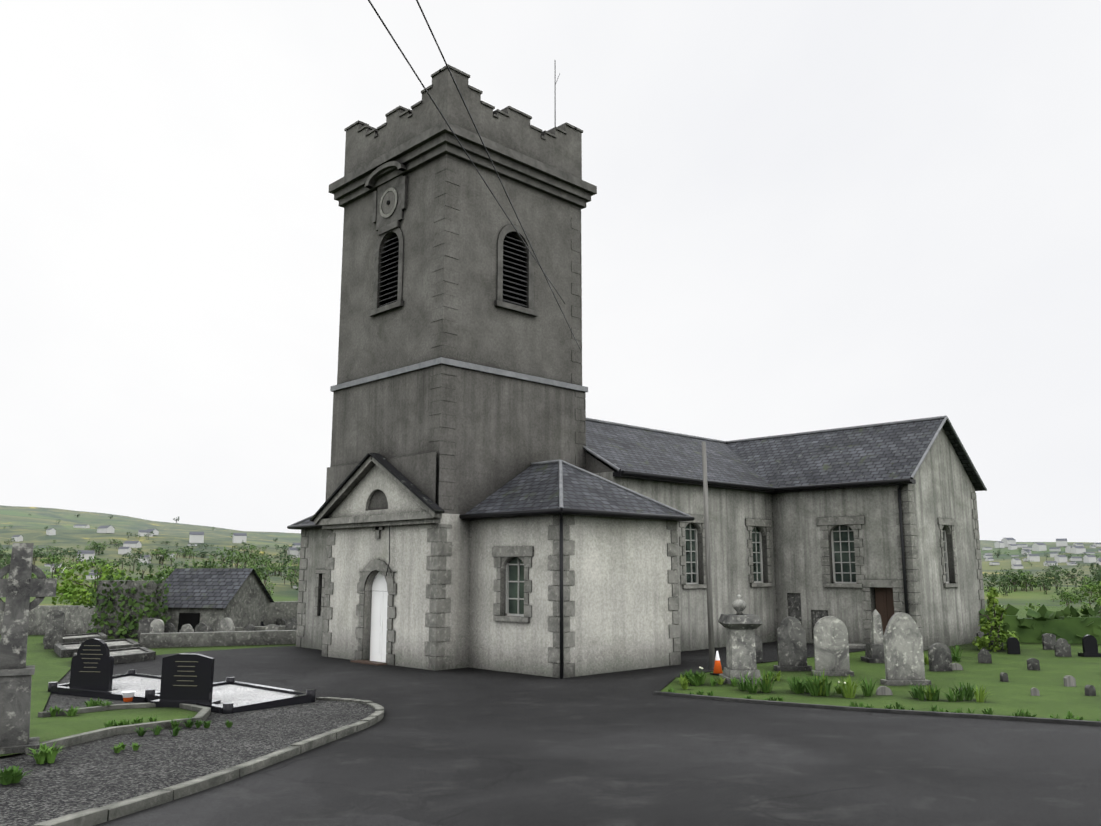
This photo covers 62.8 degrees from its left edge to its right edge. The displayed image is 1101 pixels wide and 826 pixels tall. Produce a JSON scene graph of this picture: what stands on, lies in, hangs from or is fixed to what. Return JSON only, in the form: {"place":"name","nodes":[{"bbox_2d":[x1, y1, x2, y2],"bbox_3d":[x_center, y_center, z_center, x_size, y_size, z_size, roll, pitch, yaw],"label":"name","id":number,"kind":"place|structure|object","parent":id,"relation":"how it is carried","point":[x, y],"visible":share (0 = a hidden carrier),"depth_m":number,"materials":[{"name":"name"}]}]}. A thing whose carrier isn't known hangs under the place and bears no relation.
{"place":"outdoors","nodes":[
{"label":"outdoors","id":0,"kind":"place"},
{"bbox_2d":[46,528,55,534],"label":"house","id":1,"kind":"structure","parent":0,"point":[50,531],"depth_m":658.90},
{"bbox_2d":[0,669,374,825],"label":"gravel island","id":2,"kind":"structure","parent":0,"point":[98,773],"depth_m":10.37,"materials":[{"name":"gravel"}]},
{"bbox_2d":[0,543,56,756],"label":"celtic cross","id":3,"kind":"object","parent":2,"relation":"on","point":[19,587],"visible":0.98,"depth_m":10.85,"materials":[{"name":"stone"}]},
{"bbox_2d":[0,661,197,755],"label":"grass","id":4,"kind":"structure","parent":2,"relation":"on","point":[49,728],"depth_m":14.29,"materials":[{"name":"plant"}]},
{"bbox_2d":[48,638,315,713],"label":"plot","id":5,"kind":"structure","parent":2,"relation":"on","point":[230,695],"depth_m":16.56,"materials":[{"name":"black stone"}]},
{"bbox_2d":[80,645,197,685],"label":"headstone inscriptions","id":6,"kind":"object","parent":5,"relation":"attached to","point":[174,675],"visible":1,"depth_m":15.60,"materials":[{"name":"gold"}]},
{"bbox_2d":[310,63,596,670],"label":"church tower","id":7,"kind":"structure","parent":0,"point":[458,389],"depth_m":25.89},
{"bbox_2d":[368,0,581,575],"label":"overhead cables","id":8,"kind":"object","parent":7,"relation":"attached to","point":[378,15],"visible":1,"depth_m":14.77,"materials":[{"name":"black metal"}]},
{"bbox_2d":[0,505,1100,720],"bbox_3d":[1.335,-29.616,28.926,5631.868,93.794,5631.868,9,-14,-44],"label":"terrain","id":9,"kind":"structure","parent":0,"point":[1013,695],"depth_m":29.95,"materials":[{"name":"plant"}]},
{"bbox_2d":[0,555,10,578],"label":"tree","id":10,"kind":"object","parent":9,"relation":"on","point":[3,561],"visible":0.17,"depth_m":340.39,"materials":[{"name":"green plant"}]},
{"bbox_2d":[11,535,22,541],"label":"house","id":11,"kind":"structure","parent":9,"relation":"on","point":[17,538],"depth_m":619.50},
{"bbox_2d":[0,549,57,564],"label":"trees","id":12,"kind":"object","parent":9,"relation":"on","point":[34,555],"visible":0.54,"depth_m":448.53,"materials":[{"name":"green plant"}]},
{"bbox_2d":[0,544,81,561],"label":"trees","id":13,"kind":"object","parent":9,"relation":"on","point":[63,550],"visible":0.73,"depth_m":479.20,"materials":[{"name":"green plant"}]},
{"bbox_2d":[31,570,57,581],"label":"tree","id":14,"kind":"object","parent":9,"relation":"on","point":[33,575],"visible":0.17,"depth_m":310.47,"materials":[{"name":"green plant"}]},
{"bbox_2d":[40,552,72,577],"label":"tree","id":15,"kind":"object","parent":9,"relation":"on","point":[57,560],"visible":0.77,"depth_m":355.69,"materials":[{"name":"green plant"}]},
{"bbox_2d":[73,525,89,527],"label":"house","id":16,"kind":"structure","parent":9,"relation":"on","point":[81,526],"depth_m":807.68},
{"bbox_2d":[67,546,100,555],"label":"trees","id":17,"kind":"object","parent":9,"relation":"on","point":[77,551],"visible":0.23,"depth_m":508.64,"materials":[{"name":"green plant"}]},
{"bbox_2d":[77,550,94,561],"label":"house","id":18,"kind":"structure","parent":9,"relation":"on","point":[87,553],"depth_m":492.04,"materials":[{"name":"paint"}]},
{"bbox_2d":[47,554,133,605],"bbox_3d":[-19.844,7.895,38.963,3.543,3.521,3.794,5,-11,-26],"label":"lime bush","id":19,"kind":"object","parent":9,"relation":"on","point":[73,593],"visible":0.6,"depth_m":38.43,"materials":[{"name":"green plant"}]},
{"bbox_2d":[85,573,99,578],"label":"house","id":20,"kind":"structure","parent":9,"relation":"on","point":[89,576],"depth_m":361.56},
{"bbox_2d":[86,539,108,552],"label":"tree","id":21,"kind":"object","parent":9,"relation":"on","point":[95,544],"visible":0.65,"depth_m":540.04,"materials":[{"name":"green plant"}]},
{"bbox_2d":[83,554,121,579],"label":"tree","id":22,"kind":"object","parent":9,"relation":"on","point":[98,563],"visible":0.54,"depth_m":347.73,"materials":[{"name":"green plant"}]},
{"bbox_2d":[72,552,132,568],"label":"trees","id":23,"kind":"object","parent":9,"relation":"on","point":[119,560],"visible":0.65,"depth_m":464.47,"materials":[{"name":"green plant"}]},
{"bbox_2d":[97,525,114,532],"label":"house","id":24,"kind":"structure","parent":9,"relation":"on","point":[106,529],"depth_m":687.56,"materials":[{"name":"paint"}]},
{"bbox_2d":[88,554,145,570],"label":"trees","id":25,"kind":"object","parent":9,"relation":"on","point":[129,562],"visible":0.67,"depth_m":461.06,"materials":[{"name":"green plant"}]},
{"bbox_2d":[118,547,131,554],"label":"house","id":26,"kind":"structure","parent":9,"relation":"on","point":[123,550],"depth_m":553.12,"materials":[{"name":"paint"}]},
{"bbox_2d":[84,568,170,637],"bbox_3d":[-15.944,7.259,34.082,2.992,2.764,1.348,-2,-10,14],"label":"ivy","id":27,"kind":"object","parent":9,"relation":"on","point":[122,608],"visible":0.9,"depth_m":33.76,"materials":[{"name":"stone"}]},
{"bbox_2d":[123,541,141,547],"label":"house","id":28,"kind":"structure","parent":9,"relation":"on","point":[134,544],"depth_m":620.43,"materials":[{"name":"paint"}]},
{"bbox_2d":[96,546,183,556],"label":"trees","id":29,"kind":"object","parent":9,"relation":"on","point":[138,553],"visible":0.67,"depth_m":536.67,"materials":[{"name":"green plant"}]},
{"bbox_2d":[138,555,150,562],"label":"house","id":30,"kind":"structure","parent":9,"relation":"on","point":[147,559],"depth_m":508.73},
{"bbox_2d":[138,530,152,536],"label":"house","id":31,"kind":"structure","parent":9,"relation":"on","point":[141,532],"depth_m":679.65,"materials":[{"name":"paint"}]},
{"bbox_2d":[0,601,298,634],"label":"stone wall","id":32,"kind":"structure","parent":9,"relation":"on","point":[77,619],"depth_m":35.72,"materials":[{"name":"stone"}]},
{"bbox_2d":[133,551,168,563],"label":"trees","id":33,"kind":"object","parent":9,"relation":"on","point":[151,559],"visible":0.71,"depth_m":509.90,"materials":[{"name":"green plant"}]},
{"bbox_2d":[155,568,170,578],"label":"tree","id":34,"kind":"object","parent":9,"relation":"on","point":[163,573],"visible":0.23,"depth_m":347.69,"materials":[{"name":"green plant"}]},
{"bbox_2d":[151,548,176,565],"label":"tree","id":35,"kind":"object","parent":9,"relation":"on","point":[162,552],"visible":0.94,"depth_m":508.86,"materials":[{"name":"green plant"}]},
{"bbox_2d":[43,610,286,663],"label":"graves","id":36,"kind":"object","parent":9,"relation":"on","point":[67,646],"visible":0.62,"depth_m":29.14,"materials":[{"name":"stone"}]},
{"bbox_2d":[157,563,173,579],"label":"tree","id":37,"kind":"object","parent":9,"relation":"on","point":[168,569],"visible":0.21,"depth_m":349.97,"materials":[{"name":"green plant"}]},
{"bbox_2d":[135,559,214,578],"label":"trees","id":38,"kind":"object","parent":9,"relation":"on","point":[150,565],"visible":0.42,"depth_m":374.49,"materials":[{"name":"green plant"}]},
{"bbox_2d":[177,548,198,558],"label":"tree","id":39,"kind":"object","parent":9,"relation":"on","point":[186,552],"visible":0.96,"depth_m":581.54,"materials":[{"name":"green plant"}]},
{"bbox_2d":[176,558,207,567],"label":"tree","id":40,"kind":"object","parent":9,"relation":"on","point":[186,562],"visible":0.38,"depth_m":471.05,"materials":[{"name":"green plant"}]},
{"bbox_2d":[175,542,213,547],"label":"tree","id":41,"kind":"object","parent":9,"relation":"on","point":[204,544],"visible":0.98,"depth_m":642.38,"materials":[{"name":"green plant"}]},
{"bbox_2d":[189,532,203,542],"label":"house","id":42,"kind":"structure","parent":9,"relation":"on","point":[196,537],"depth_m":667.70,"materials":[{"name":"paint"}]},
{"bbox_2d":[174,559,232,568],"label":"trees","id":43,"kind":"object","parent":9,"relation":"on","point":[187,566],"visible":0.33,"depth_m":455.57,"materials":[{"name":"green plant"}]},
{"bbox_2d":[179,545,241,556],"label":"trees","id":44,"kind":"object","parent":9,"relation":"on","point":[188,548],"visible":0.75,"depth_m":602.07,"materials":[{"name":"green plant"}]},
{"bbox_2d":[195,557,227,567],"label":"tree","id":45,"kind":"object","parent":9,"relation":"on","point":[213,562],"visible":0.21,"depth_m":464.04,"materials":[{"name":"green plant"}]},
{"bbox_2d":[162,568,273,631],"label":"stone shed","id":46,"kind":"structure","parent":9,"relation":"on","point":[212,598],"depth_m":35.71,"materials":[{"name":"stone"}]},
{"bbox_2d":[138,617,297,647],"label":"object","id":47,"kind":"object","parent":9,"relation":"on","point":[224,634],"visible":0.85,"depth_m":30.42,"materials":[{"name":"stone"}]},
{"bbox_2d":[206,546,244,567],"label":"tree","id":48,"kind":"object","parent":9,"relation":"on","point":[232,557],"visible":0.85,"depth_m":526.39,"materials":[{"name":"green plant"}]},
{"bbox_2d":[233,533,246,542],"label":"house","id":49,"kind":"structure","parent":9,"relation":"on","point":[239,537],"depth_m":700.33,"materials":[{"name":"paint"}]},
{"bbox_2d":[229,550,257,567],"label":"tree","id":50,"kind":"object","parent":9,"relation":"on","point":[245,559],"visible":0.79,"depth_m":530.94,"materials":[{"name":"green plant"}]},
{"bbox_2d":[203,564,299,583],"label":"trees","id":51,"kind":"object","parent":9,"relation":"on","point":[293,574],"visible":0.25,"depth_m":384.75,"materials":[{"name":"green plant"}]},
{"bbox_2d":[240,561,263,577],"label":"tree","id":52,"kind":"object","parent":9,"relation":"on","point":[259,564],"visible":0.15,"depth_m":372.13,"materials":[{"name":"green plant"}]},
{"bbox_2d":[237,561,272,585],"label":"tree","id":53,"kind":"object","parent":9,"relation":"on","point":[255,569],"visible":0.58,"depth_m":365.69,"materials":[{"name":"green plant"}]},
{"bbox_2d":[244,545,265,556],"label":"tree","id":54,"kind":"object","parent":9,"relation":"on","point":[253,547],"visible":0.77,"depth_m":625.51,"materials":[{"name":"green plant"}]},
{"bbox_2d":[244,552,273,566],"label":"tree","id":55,"kind":"object","parent":9,"relation":"on","point":[259,560],"visible":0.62,"depth_m":552.66,"materials":[{"name":"green plant"}]},
{"bbox_2d":[241,541,299,557],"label":"trees","id":56,"kind":"object","parent":9,"relation":"on","point":[281,553],"visible":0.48,"depth_m":643.08,"materials":[{"name":"green plant"}]},
{"bbox_2d":[266,582,275,595],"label":"tree","id":57,"kind":"object","parent":9,"relation":"on","point":[273,585],"visible":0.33,"depth_m":318.55,"materials":[{"name":"green plant"}]},
{"bbox_2d":[243,564,298,574],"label":"trees","id":58,"kind":"object","parent":9,"relation":"on","point":[277,570],"visible":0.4,"depth_m":504.45,"materials":[{"name":"green plant"}]},
{"bbox_2d":[261,559,286,575],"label":"tree","id":59,"kind":"object","parent":9,"relation":"on","point":[275,568],"visible":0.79,"depth_m":501.64,"materials":[{"name":"green plant"}]},
{"bbox_2d":[271,557,288,574],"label":"tree","id":60,"kind":"object","parent":9,"relation":"on","point":[285,562],"visible":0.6,"depth_m":509.70,"materials":[{"name":"green plant"}]},
{"bbox_2d":[285,556,299,584],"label":"tree","id":61,"kind":"object","parent":9,"relation":"on","point":[289,570],"visible":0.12,"depth_m":372.52,"materials":[{"name":"green plant"}]},
{"bbox_2d":[287,573,298,587],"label":"tree","id":62,"kind":"object","parent":9,"relation":"on","point":[290,576],"visible":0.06,"depth_m":355.25,"materials":[{"name":"green plant"}]},
{"bbox_2d":[287,547,300,557],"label":"house","id":63,"kind":"structure","parent":9,"relation":"on","point":[293,551],"depth_m":649.37,"materials":[{"name":"paint"}]},
{"bbox_2d":[287,459,694,678],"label":"church side wings","id":64,"kind":"object","parent":9,"relation":"on","point":[574,570],"visible":0.75,"depth_m":23.02},
{"bbox_2d":[0,644,1098,784],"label":"grass tufts","id":65,"kind":"object","parent":9,"relation":"on","point":[13,774],"visible":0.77,"depth_m":16.94,"materials":[{"name":"green plant"}]},
{"bbox_2d":[33,691,1100,825],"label":"kerb edging","id":66,"kind":"object","parent":9,"relation":"on","point":[94,816],"visible":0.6,"depth_m":11.85,"materials":[{"name":"concrete"}]},
{"bbox_2d":[702,441,714,668],"bbox_3d":[4.147,3.728,23.678,0.174,6.001,0.160,9,-14,-44],"label":"timber pole","id":67,"kind":"object","parent":9,"relation":"on","point":[709,586],"visible":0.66,"depth_m":23.59,"materials":[{"name":"grey wood"}]},
{"bbox_2d":[710,651,722,674],"bbox_3d":[4.067,6.072,21.957,0.280,0.555,0.280,9,-14,-44],"label":"traffic cone","id":68,"kind":"object","parent":9,"relation":"on","point":[717,668],"depth_m":21.88,"materials":[{"name":"plastic"}]},
{"bbox_2d":[583,415,986,651],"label":"church nave","id":69,"kind":"structure","parent":9,"relation":"on","point":[852,528],"depth_m":30.83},
{"bbox_2d":[718,595,952,685],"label":"graves","id":70,"kind":"object","parent":9,"relation":"on","point":[896,648],"visible":0.94,"depth_m":21.62,"materials":[{"name":"stone"}]},
{"bbox_2d":[849,629,1100,694],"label":"graves","id":71,"kind":"object","parent":9,"relation":"on","point":[1062,647],"visible":0.62,"depth_m":26.58,"materials":[{"name":"stone"}]},
{"bbox_2d":[972,587,1020,651],"bbox_3d":[14.110,6.686,28.645,1.372,2.331,1.430,-3,-10,16],"label":"cone shrub","id":72,"kind":"object","parent":9,"relation":"on","point":[995,626],"visible":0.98,"depth_m":28.59,"materials":[{"name":"green plant"}]},
{"bbox_2d":[984,585,1013,595],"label":"tree","id":73,"kind":"object","parent":9,"relation":"on","point":[1003,590],"visible":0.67,"depth_m":309.21,"materials":[{"name":"green plant"}]},
{"bbox_2d":[995,541,1004,547],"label":"house","id":74,"kind":"structure","parent":9,"relation":"on","point":[999,544],"depth_m":783.97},
{"bbox_2d":[982,569,1023,589],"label":"tree","id":75,"kind":"object","parent":9,"relation":"on","point":[1006,571],"visible":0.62,"depth_m":327.52,"materials":[{"name":"green plant"}]},
{"bbox_2d":[1001,538,1015,546],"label":"house","id":76,"kind":"structure","parent":9,"relation":"on","point":[1007,541],"depth_m":799.38,"materials":[{"name":"paint"}]},
{"bbox_2d":[1008,544,1016,549],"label":"house","id":77,"kind":"structure","parent":9,"relation":"on","point":[1012,546],"depth_m":758.98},
{"bbox_2d":[1011,558,1020,564],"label":"house","id":78,"kind":"structure","parent":9,"relation":"on","point":[1015,560],"depth_m":630.68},
{"bbox_2d":[1011,564,1023,568],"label":"house","id":79,"kind":"structure","parent":9,"relation":"on","point":[1016,566],"depth_m":610.21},
{"bbox_2d":[1000,571,1036,591],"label":"tree","id":80,"kind":"object","parent":9,"relation":"on","point":[1023,585],"visible":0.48,"depth_m":327.13,"materials":[{"name":"green plant"}]},
{"bbox_2d":[987,575,1054,590],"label":"trees","id":81,"kind":"object","parent":9,"relation":"on","point":[1000,581],"visible":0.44,"depth_m":328.07,"materials":[{"name":"green plant"}]},
{"bbox_2d":[959,632,1095,695],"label":"graves","id":82,"kind":"object","parent":9,"relation":"on","point":[1013,644],"visible":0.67,"depth_m":24.67,"materials":[{"name":"stone"}]},
{"bbox_2d":[1001,571,1057,591],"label":"trees","id":83,"kind":"object","parent":9,"relation":"on","point":[1016,576],"visible":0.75,"depth_m":328.34,"materials":[{"name":"green plant"}]},
{"bbox_2d":[1027,554,1039,561],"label":"house","id":84,"kind":"structure","parent":9,"relation":"on","point":[1034,557],"depth_m":644.73,"materials":[{"name":"paint"}]},
{"bbox_2d":[1025,603,1044,617],"bbox_3d":[24.020,10.055,44.768,0.926,1.309,0.897,6,-12,-33],"label":"tree","id":85,"kind":"object","parent":9,"relation":"on","point":[1030,606],"visible":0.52,"depth_m":44.80,"materials":[{"name":"green plant"}]},
{"bbox_2d":[1005,568,1068,584],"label":"trees","id":86,"kind":"object","parent":9,"relation":"on","point":[1058,572],"visible":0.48,"depth_m":363.46,"materials":[{"name":"green plant"}]},
{"bbox_2d":[1032,543,1046,550],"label":"house","id":87,"kind":"structure","parent":9,"relation":"on","point":[1038,546],"depth_m":739.28,"materials":[{"name":"paint"}]},
{"bbox_2d":[979,604,1100,643],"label":"boundary hedge","id":88,"kind":"object","parent":9,"relation":"on","point":[1075,628],"visible":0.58,"depth_m":31.45,"materials":[{"name":"green plant"}]},
{"bbox_2d":[1044,561,1057,565],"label":"house","id":89,"kind":"structure","parent":9,"relation":"on","point":[1050,562],"depth_m":614.48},
{"bbox_2d":[1049,547,1060,550],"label":"house","id":90,"kind":"structure","parent":9,"relation":"on","point":[1054,548],"depth_m":732.15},
{"bbox_2d":[1054,555,1066,562],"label":"house","id":91,"kind":"structure","parent":9,"relation":"on","point":[1060,558],"depth_m":628.51,"materials":[{"name":"paint"}]},
{"bbox_2d":[1056,538,1067,546],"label":"house","id":92,"kind":"structure","parent":9,"relation":"on","point":[1061,542],"depth_m":762.04,"materials":[{"name":"paint"}]},
{"bbox_2d":[1050,590,1082,602],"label":"tree","id":93,"kind":"object","parent":9,"relation":"on","point":[1074,597],"visible":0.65,"depth_m":286.83,"materials":[{"name":"green plant"}]},
{"bbox_2d":[1037,580,1098,594],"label":"trees","id":94,"kind":"object","parent":9,"relation":"on","point":[1048,585],"visible":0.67,"depth_m":315.22,"materials":[{"name":"green plant"}]},
{"bbox_2d":[1049,580,1086,589],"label":"trees","id":95,"kind":"object","parent":9,"relation":"on","point":[1057,586],"visible":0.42,"depth_m":322.84,"materials":[{"name":"green plant"}]},
{"bbox_2d":[1048,578,1089,587],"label":"tree","id":96,"kind":"object","parent":9,"relation":"on","point":[1078,582],"visible":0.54,"depth_m":344.54,"materials":[{"name":"green plant"}]},
{"bbox_2d":[1054,588,1087,600],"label":"tree","id":97,"kind":"object","parent":9,"relation":"on","point":[1062,591],"visible":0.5,"depth_m":296.41,"materials":[{"name":"green plant"}]},
{"bbox_2d":[1044,552,1100,559],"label":"tree","id":98,"kind":"object","parent":9,"relation":"on","point":[1072,555],"visible":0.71,"depth_m":640.67,"materials":[{"name":"green plant"}]},
{"bbox_2d":[1047,564,1100,583],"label":"tree","id":99,"kind":"object","parent":9,"relation":"on","point":[1097,574],"visible":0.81,"depth_m":421.41,"materials":[{"name":"green plant"}]},
{"bbox_2d":[1070,556,1081,560],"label":"house","id":100,"kind":"structure","parent":9,"relation":"on","point":[1075,558],"depth_m":631.79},
{"bbox_2d":[1071,546,1085,553],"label":"house","id":101,"kind":"structure","parent":9,"relation":"on","point":[1077,549],"depth_m":702.68,"materials":[{"name":"paint"}]},
{"bbox_2d":[1060,567,1098,581],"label":"tree","id":102,"kind":"object","parent":9,"relation":"on","point":[1092,573],"visible":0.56,"depth_m":427.20,"materials":[{"name":"green plant"}]},
{"bbox_2d":[1059,577,1100,607],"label":"tree","id":103,"kind":"object","parent":9,"relation":"on","point":[1095,595],"visible":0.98,"depth_m":59.78,"materials":[{"name":"green plant"}]},
{"bbox_2d":[1083,555,1095,562],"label":"house","id":104,"kind":"structure","parent":9,"relation":"on","point":[1089,558],"depth_m":617.89,"materials":[{"name":"paint"}]},
{"bbox_2d":[1081,604,1100,616],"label":"tree","id":105,"kind":"object","parent":9,"relation":"on","point":[1086,607],"visible":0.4,"depth_m":42.44,"materials":[{"name":"green plant"}]},
{"bbox_2d":[1089,563,1100,575],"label":"tree","id":106,"kind":"object","parent":9,"relation":"on","point":[1097,566],"visible":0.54,"depth_m":433.69,"materials":[{"name":"green plant"}]},
{"bbox_2d":[0,0,1100,542],"label":"sky","id":107,"kind":"structure","parent":0,"point":[803,215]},
{"bbox_2d":[69,641,1100,825],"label":"tarmac road","id":108,"kind":"structure","parent":0,"point":[467,746],"depth_m":10.17,"materials":[{"name":"asphalt"}]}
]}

